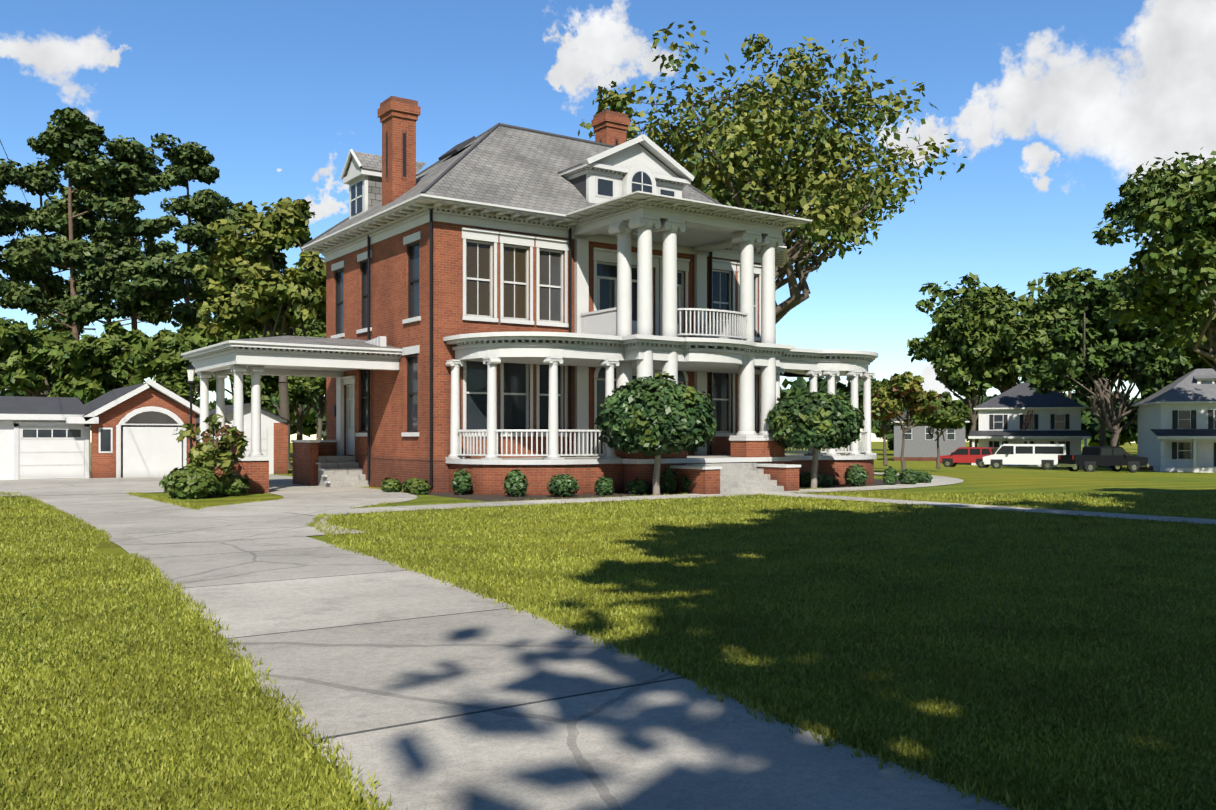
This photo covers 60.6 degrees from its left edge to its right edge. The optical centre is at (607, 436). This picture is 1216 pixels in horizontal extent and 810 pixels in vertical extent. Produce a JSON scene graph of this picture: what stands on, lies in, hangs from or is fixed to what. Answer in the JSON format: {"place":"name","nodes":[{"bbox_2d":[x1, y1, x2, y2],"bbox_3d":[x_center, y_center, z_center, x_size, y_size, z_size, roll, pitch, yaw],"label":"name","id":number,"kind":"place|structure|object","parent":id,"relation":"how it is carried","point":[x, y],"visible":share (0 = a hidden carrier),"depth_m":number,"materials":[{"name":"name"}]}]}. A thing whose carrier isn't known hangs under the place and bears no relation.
{"place":"outdoors","nodes":[
{"label":"outdoors","id":0,"kind":"place"},
{"bbox_2d":[451,469,472,494],"bbox_3d":[-4.125,1.296,29.441,0.635,0.778,0.626,0,0,-35],"label":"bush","id":1,"kind":"object","parent":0,"point":[461,484],"visible":0.98,"depth_m":29.27,"materials":[{"name":"green plant"}]},
{"bbox_2d":[503,469,528,496],"bbox_3d":[-2.533,1.286,28.555,0.707,0.796,0.720,0,0,-35],"label":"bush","id":2,"kind":"object","parent":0,"point":[515,485],"visible":1,"depth_m":28.36,"materials":[{"name":"green plant"}]},
{"bbox_2d":[547,474,579,496],"bbox_3d":[-1.237,1.354,28.507,0.935,0.660,0.909,0,0,-35],"label":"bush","id":3,"kind":"object","parent":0,"point":[563,485],"visible":1,"depth_m":28.27,"materials":[{"name":"green plant"}]},
{"bbox_2d":[0,472,1215,809],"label":"driveway paving","id":4,"kind":"structure","parent":0,"point":[414,690],"depth_m":6.94,"materials":[{"name":"concrete"}]},
{"bbox_2d":[181,336,401,493],"bbox_3d":[-10.011,-0.771,33.114,5.490,4.850,5.740,0,0,-35],"label":"porte-cochere","id":5,"kind":"object","parent":4,"relation":"on","point":[326,463],"visible":0.83,"depth_m":31.85,"materials":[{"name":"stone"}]},
{"bbox_2d":[380,477,401,491],"bbox_3d":[-6.395,1.443,30.713,0.673,0.511,0.686,0,0,-35],"label":"corner plant","id":6,"kind":"object","parent":4,"relation":"on","point":[391,484],"visible":1,"depth_m":30.53,"materials":[{"name":"green plant"}]},
{"bbox_2d":[401,477,417,492],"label":"corner plant","id":7,"kind":"object","parent":4,"relation":"on","point":[404,486],"visible":0.29,"depth_m":30.28,"materials":[{"name":"green plant"}]},
{"bbox_2d":[407,478,430,494],"bbox_3d":[-5.361,1.454,29.596,0.661,0.516,0.655,0,0,40],"label":"corner plant","id":8,"kind":"object","parent":4,"relation":"on","point":[421,486],"visible":0.98,"depth_m":29.41,"materials":[{"name":"green plant"}]},
{"bbox_2d":[623,478,651,493],"bbox_3d":[0.876,1.445,29.905,0.813,0.496,0.805,0,0,-35],"label":"shrub bed","id":9,"kind":"object","parent":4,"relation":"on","point":[639,486],"visible":1,"depth_m":29.68,"materials":[{"name":"green plant"}]},
{"bbox_2d":[443,191,877,494],"bbox_3d":[3.209,-2.623,33.270,16.193,8.555,6.008,0,0,-35],"label":"porch","id":10,"kind":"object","parent":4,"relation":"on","point":[760,461],"depth_m":31.24,"materials":[{"name":"paint"}]},
{"bbox_2d":[660,468,677,493],"bbox_3d":[1.753,1.289,29.909,0.533,0.791,0.524,0,0,-35],"label":"shrub bed","id":11,"kind":"object","parent":4,"relation":"on","point":[669,483],"visible":1,"depth_m":29.78,"materials":[{"name":"green plant"}]},
{"bbox_2d":[679,475,690,492],"bbox_3d":[2.439,1.345,30.145,0.721,0.679,0.703,0,0,-35],"label":"shrub bed","id":12,"kind":"object","parent":4,"relation":"on","point":[685,483],"visible":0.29,"depth_m":29.99,"materials":[{"name":"green plant"}]},
{"bbox_2d":[799,470,822,487],"bbox_3d":[6.519,1.398,33.748,0.903,0.592,0.894,0,0,23],"label":"shrub bed","id":13,"kind":"object","parent":4,"relation":"on","point":[804,479],"visible":0.69,"depth_m":33.50,"materials":[{"name":"green plant"}]},
{"bbox_2d":[915,471,932,482],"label":"shrub bed","id":14,"kind":"object","parent":4,"relation":"on","point":[923,477],"visible":0.62,"depth_m":36.45,"materials":[{"name":"green plant"}]},
{"bbox_2d":[0,442,1215,809],"bbox_3d":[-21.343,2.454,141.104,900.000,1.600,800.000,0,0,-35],"label":"lawn ground","id":15,"kind":"structure","parent":0,"point":[1036,480],"depth_m":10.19,"materials":[{"name":"green plant"}]},
{"bbox_2d":[0,390,12,395],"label":"tree line","id":16,"kind":"object","parent":15,"relation":"on","point":[2,393],"depth_m":222.58,"materials":[{"name":"green plant"}]},
{"bbox_2d":[0,158,48,323],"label":"pine tree","id":17,"kind":"object","parent":15,"relation":"on","point":[9,213],"visible":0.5,"depth_m":63.83,"materials":[{"name":"green plant"}]},
{"bbox_2d":[0,140,96,339],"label":"power lines","id":18,"kind":"object","parent":15,"relation":"on","point":[45,242],"visible":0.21,"depth_m":43.13,"materials":[{"name":"black metal"}]},
{"bbox_2d":[5,385,91,427],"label":"tree line","id":19,"kind":"object","parent":15,"relation":"on","point":[20,393],"depth_m":198.96,"materials":[{"name":"green plant"}]},
{"bbox_2d":[0,162,112,396],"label":"pine tree","id":20,"kind":"object","parent":15,"relation":"on","point":[40,180],"visible":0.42,"depth_m":66.23,"materials":[{"name":"green plant"}]},
{"bbox_2d":[0,318,118,400],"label":"tree","id":21,"kind":"object","parent":15,"relation":"on","point":[61,364],"visible":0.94,"depth_m":54.31,"materials":[{"name":"green plant"}]},
{"bbox_2d":[0,107,150,404],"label":"pine tree","id":22,"kind":"object","parent":15,"relation":"on","point":[71,138],"visible":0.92,"depth_m":59.20,"materials":[{"name":"green plant"}]},
{"bbox_2d":[0,379,199,479],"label":"garage","id":23,"kind":"structure","parent":15,"relation":"on","point":[133,427],"depth_m":41.05,"materials":[{"name":"brick"}]},
{"bbox_2d":[58,172,173,325],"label":"pine tree","id":24,"kind":"object","parent":15,"relation":"on","point":[102,233],"visible":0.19,"depth_m":74.58,"materials":[{"name":"green plant"}]},
{"bbox_2d":[80,320,154,394],"bbox_3d":[-28.037,-2.331,58.858,5.197,8.196,6.803,0,0,-62],"label":"tree","id":25,"kind":"object","parent":15,"relation":"on","point":[120,373],"visible":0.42,"depth_m":57.07,"materials":[{"name":"green plant"}]},
{"bbox_2d":[58,135,209,331],"bbox_3d":[-28.554,-8.086,62.455,8.104,19.713,8.936,0,0,-35],"label":"pine tree","id":26,"kind":"object","parent":15,"relation":"on","point":[151,273],"visible":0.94,"depth_m":61.25,"materials":[{"name":"green plant"}]},
{"bbox_2d":[134,324,227,407],"bbox_3d":[-22.811,-2.220,56.341,5.386,7.970,6.905,0,0,-35],"label":"tree","id":27,"kind":"object","parent":15,"relation":"on","point":[163,360],"visible":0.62,"depth_m":55.28,"materials":[{"name":"green plant"}]},
{"bbox_2d":[146,133,232,399],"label":"pine tree","id":28,"kind":"object","parent":15,"relation":"on","point":[189,161],"visible":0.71,"depth_m":69.57,"materials":[{"name":"green plant"}]},
{"bbox_2d":[186,362,194,459],"bbox_3d":[-11.958,-0.246,29.866,0.280,3.800,0.242,0,0,-35],"label":"lamp post","id":29,"kind":"object","parent":15,"relation":"on","point":[190,368],"visible":0.54,"depth_m":29.84,"materials":[{"name":"grey metal"}]},
{"bbox_2d":[159,465,222,498],"bbox_3d":[-11.144,1.229,27.902,1.615,0.910,1.600,0,0,-35],"label":"island bush","id":30,"kind":"object","parent":15,"relation":"on","point":[187,482],"visible":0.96,"depth_m":27.42,"materials":[{"name":"green plant"}]},
{"bbox_2d":[193,397,226,410],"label":"tree line","id":31,"kind":"object","parent":15,"relation":"on","point":[212,405],"visible":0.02,"depth_m":252.45,"materials":[{"name":"green plant"}]},
{"bbox_2d":[173,414,248,496],"bbox_3d":[-10.759,0.537,28.432,1.914,2.318,1.623,0,0,17],"label":"island bush","id":32,"kind":"object","parent":15,"relation":"on","point":[221,454],"visible":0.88,"depth_m":28.18,"materials":[{"name":"green plant"}]},
{"bbox_2d":[175,201,246,328],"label":"pine tree","id":33,"kind":"object","parent":15,"relation":"on","point":[232,213],"visible":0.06,"depth_m":79.70,"materials":[{"name":"green plant"}]},
{"bbox_2d":[215,471,250,495],"bbox_3d":[-10.577,1.327,29.002,1.210,0.751,1.160,0,0,-35],"label":"island bush","id":34,"kind":"object","parent":15,"relation":"on","point":[237,483],"visible":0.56,"depth_m":28.71,"materials":[{"name":"green plant"}]},
{"bbox_2d":[191,304,283,396],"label":"tree","id":35,"kind":"object","parent":15,"relation":"on","point":[230,335],"visible":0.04,"depth_m":72.22,"materials":[{"name":"green plant"}]},
{"bbox_2d":[196,403,295,473],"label":"shed","id":36,"kind":"structure","parent":15,"relation":"on","point":[274,436],"depth_m":45.73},
{"bbox_2d":[192,197,325,468],"bbox_3d":[-16.623,-5.154,52.517,7.776,13.852,8.040,0,0,-35],"label":"tree","id":37,"kind":"object","parent":15,"relation":"on","point":[265,293],"visible":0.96,"depth_m":51.18,"materials":[{"name":"green plant"}]},
{"bbox_2d":[215,392,319,437],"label":"tree","id":38,"kind":"object","parent":15,"relation":"on","point":[273,409],"visible":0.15,"depth_m":208.28,"materials":[{"name":"green plant"}]},
{"bbox_2d":[229,324,325,439],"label":"tree","id":39,"kind":"object","parent":15,"relation":"on","point":[302,390],"visible":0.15,"depth_m":66.49,"materials":[{"name":"green plant"}]},
{"bbox_2d":[299,319,325,439],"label":"tree","id":40,"kind":"object","parent":15,"relation":"on","point":[319,326],"visible":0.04,"depth_m":80.09,"materials":[{"name":"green plant"}]},
{"bbox_2d":[302,397,325,439],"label":"tree line","id":41,"kind":"object","parent":15,"relation":"on","point":[309,426],"visible":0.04,"depth_m":204.91,"materials":[{"name":"green plant"}]},
{"bbox_2d":[301,96,786,492],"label":"house","id":42,"kind":"structure","parent":15,"relation":"on","point":[473,234],"depth_m":33.17,"materials":[{"name":"brick"}]},
{"bbox_2d":[594,476,614,495],"bbox_3d":[-0.075,1.395,29.205,0.613,0.579,0.602,0,0,-35],"label":"shrub bed","id":43,"kind":"object","parent":15,"relation":"on","point":[604,485],"visible":0.98,"depth_m":29.04,"materials":[{"name":"green plant"}]},
{"bbox_2d":[594,371,716,494],"bbox_3d":[1.352,-0.052,29.245,3.373,3.516,3.324,0,0,-35],"label":"topiary tree","id":44,"kind":"object","parent":15,"relation":"on","point":[658,415],"visible":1,"depth_m":28.18,"materials":[{"name":"green plant"}]},
{"bbox_2d":[578,21,966,323],"bbox_3d":[8.057,-10.307,61.258,23.021,24.242,25.077,0,0,2],"label":"oak tree","id":45,"kind":"object","parent":15,"relation":"on","point":[739,174],"visible":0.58,"depth_m":55.98,"materials":[{"name":"green plant"}]},
{"bbox_2d":[764,390,864,488],"bbox_3d":[6.431,0.120,32.821,3.070,3.185,3.040,0,0,-35],"label":"topiary tree","id":46,"kind":"object","parent":15,"relation":"on","point":[816,421],"visible":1,"depth_m":31.91,"materials":[{"name":"green plant"}]},
{"bbox_2d":[819,474,834,486],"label":"shrub bed","id":47,"kind":"object","parent":15,"relation":"on","point":[828,480],"visible":0.79,"depth_m":33.96,"materials":[{"name":"green plant"}]},
{"bbox_2d":[780,377,880,426],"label":"tree","id":48,"kind":"object","parent":15,"relation":"on","point":[799,385],"visible":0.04,"depth_m":197.89,"materials":[{"name":"green plant"}]},
{"bbox_2d":[843,464,868,485],"bbox_3d":[8.241,1.287,34.574,0.806,0.795,0.816,0,0,25],"label":"shrub bed","id":49,"kind":"object","parent":15,"relation":"on","point":[855,474],"visible":1,"depth_m":34.36,"materials":[{"name":"green plant"}]},
{"bbox_2d":[858,378,904,465],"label":"tree","id":50,"kind":"object","parent":15,"relation":"on","point":[883,383],"visible":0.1,"depth_m":61.44,"materials":[{"name":"green plant"}]},
{"bbox_2d":[871,408,908,449],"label":"tree line","id":51,"kind":"object","parent":15,"relation":"on","point":[876,430],"visible":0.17,"depth_m":234.66,"materials":[{"name":"green plant"}]},
{"bbox_2d":[882,466,897,484],"bbox_3d":[9.511,1.336,35.062,0.522,0.697,0.518,0,0,-35],"label":"shrub bed","id":52,"kind":"object","parent":15,"relation":"on","point":[890,476],"visible":1,"depth_m":34.94,"materials":[{"name":"green plant"}]},
{"bbox_2d":[862,371,939,470],"bbox_3d":[14.004,-0.644,49.471,3.309,4.815,3.280,0,0,-35],"label":"tree","id":53,"kind":"object","parent":15,"relation":"on","point":[898,394],"visible":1,"depth_m":49.09,"materials":[{"name":"green plant"}]},
{"bbox_2d":[898,469,918,483],"bbox_3d":[10.272,1.400,35.613,0.694,0.570,0.726,0,0,15],"label":"shrub bed","id":54,"kind":"object","parent":15,"relation":"on","point":[906,476],"visible":1,"depth_m":35.42,"materials":[{"name":"green plant"}]},
{"bbox_2d":[903,391,971,468],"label":"tree","id":55,"kind":"object","parent":15,"relation":"on","point":[950,413],"visible":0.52,"depth_m":54.93,"materials":[{"name":"green plant"}]},
{"bbox_2d":[936,447,996,467],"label":"red suv","id":56,"kind":"object","parent":15,"relation":"on","point":[965,455],"visible":0.77,"depth_m":90.48,"materials":[{"name":"red metal"}]},
{"bbox_2d":[907,272,1033,446],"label":"tree","id":57,"kind":"object","parent":15,"relation":"on","point":[923,348],"visible":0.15,"depth_m":163.59,"materials":[{"name":"green plant"}]},
{"bbox_2d":[960,393,996,446],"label":"tree line","id":58,"kind":"object","parent":15,"relation":"on","point":[968,425],"visible":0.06,"depth_m":252.72,"materials":[{"name":"green plant"}]},
{"bbox_2d":[929,283,1078,400],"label":"tree","id":59,"kind":"object","parent":15,"relation":"on","point":[995,345],"visible":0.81,"depth_m":135.24,"materials":[{"name":"green plant"}]},
{"bbox_2d":[981,444,1065,469],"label":"white van","id":60,"kind":"object","parent":15,"relation":"on","point":[1044,456],"visible":0.9,"depth_m":84.25,"materials":[{"name":"white metal"}]},
{"bbox_2d":[989,390,1096,429],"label":"tree","id":61,"kind":"object","parent":15,"relation":"on","point":[1078,395],"visible":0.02,"depth_m":205.32,"materials":[{"name":"green plant"}]},
{"bbox_2d":[1009,267,1082,398],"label":"tree","id":62,"kind":"object","parent":15,"relation":"on","point":[1062,277],"visible":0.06,"depth_m":166.61,"materials":[{"name":"green plant"}]},
{"bbox_2d":[1052,266,1135,445],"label":"tree","id":63,"kind":"object","parent":15,"relation":"on","point":[1102,441],"visible":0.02,"depth_m":148.34,"materials":[{"name":"green plant"}]},
{"bbox_2d":[1065,391,1140,445],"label":"tree line","id":64,"kind":"object","parent":15,"relation":"on","point":[1091,423],"visible":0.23,"depth_m":200.75,"materials":[{"name":"green plant"}]},
{"bbox_2d":[1057,446,1148,472],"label":"dark pickup","id":65,"kind":"object","parent":15,"relation":"on","point":[1114,458],"visible":0.98,"depth_m":74.40,"materials":[{"name":"black metal"}]},
{"bbox_2d":[1021,268,1194,468],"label":"tree","id":66,"kind":"object","parent":15,"relation":"on","point":[1093,352],"visible":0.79,"depth_m":102.90,"materials":[{"name":"green plant"}]},
{"bbox_2d":[1069,280,1215,380],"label":"tree","id":67,"kind":"object","parent":15,"relation":"on","point":[1192,355],"visible":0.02,"depth_m":105.86,"materials":[{"name":"green plant"}]},
{"bbox_2d":[1091,147,1215,370],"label":"tree","id":68,"kind":"object","parent":15,"relation":"on","point":[1167,282],"visible":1,"depth_m":74.35,"materials":[{"name":"green plant"}]},
{"bbox_2d":[1103,266,1215,389],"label":"tree","id":69,"kind":"object","parent":15,"relation":"on","point":[1201,364],"visible":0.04,"depth_m":130.53,"materials":[{"name":"green plant"}]},
{"bbox_2d":[1131,369,1215,472],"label":"neighbour house","id":70,"kind":"structure","parent":15,"relation":"on","point":[1177,425],"depth_m":92.80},
{"bbox_2d":[0,0,1215,442],"label":"sky","id":71,"kind":"structure","parent":0,"point":[1050,106],"materials":[{"name":"blue"}]},
{"bbox_2d":[891,394,969,460],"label":"grey neighbour house","id":72,"kind":"structure","parent":0,"point":[920,444],"depth_m":137.39,"materials":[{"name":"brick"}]},
{"bbox_2d":[968,383,1090,466],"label":"neighbour house","id":73,"kind":"structure","parent":0,"point":[1021,413],"depth_m":114.86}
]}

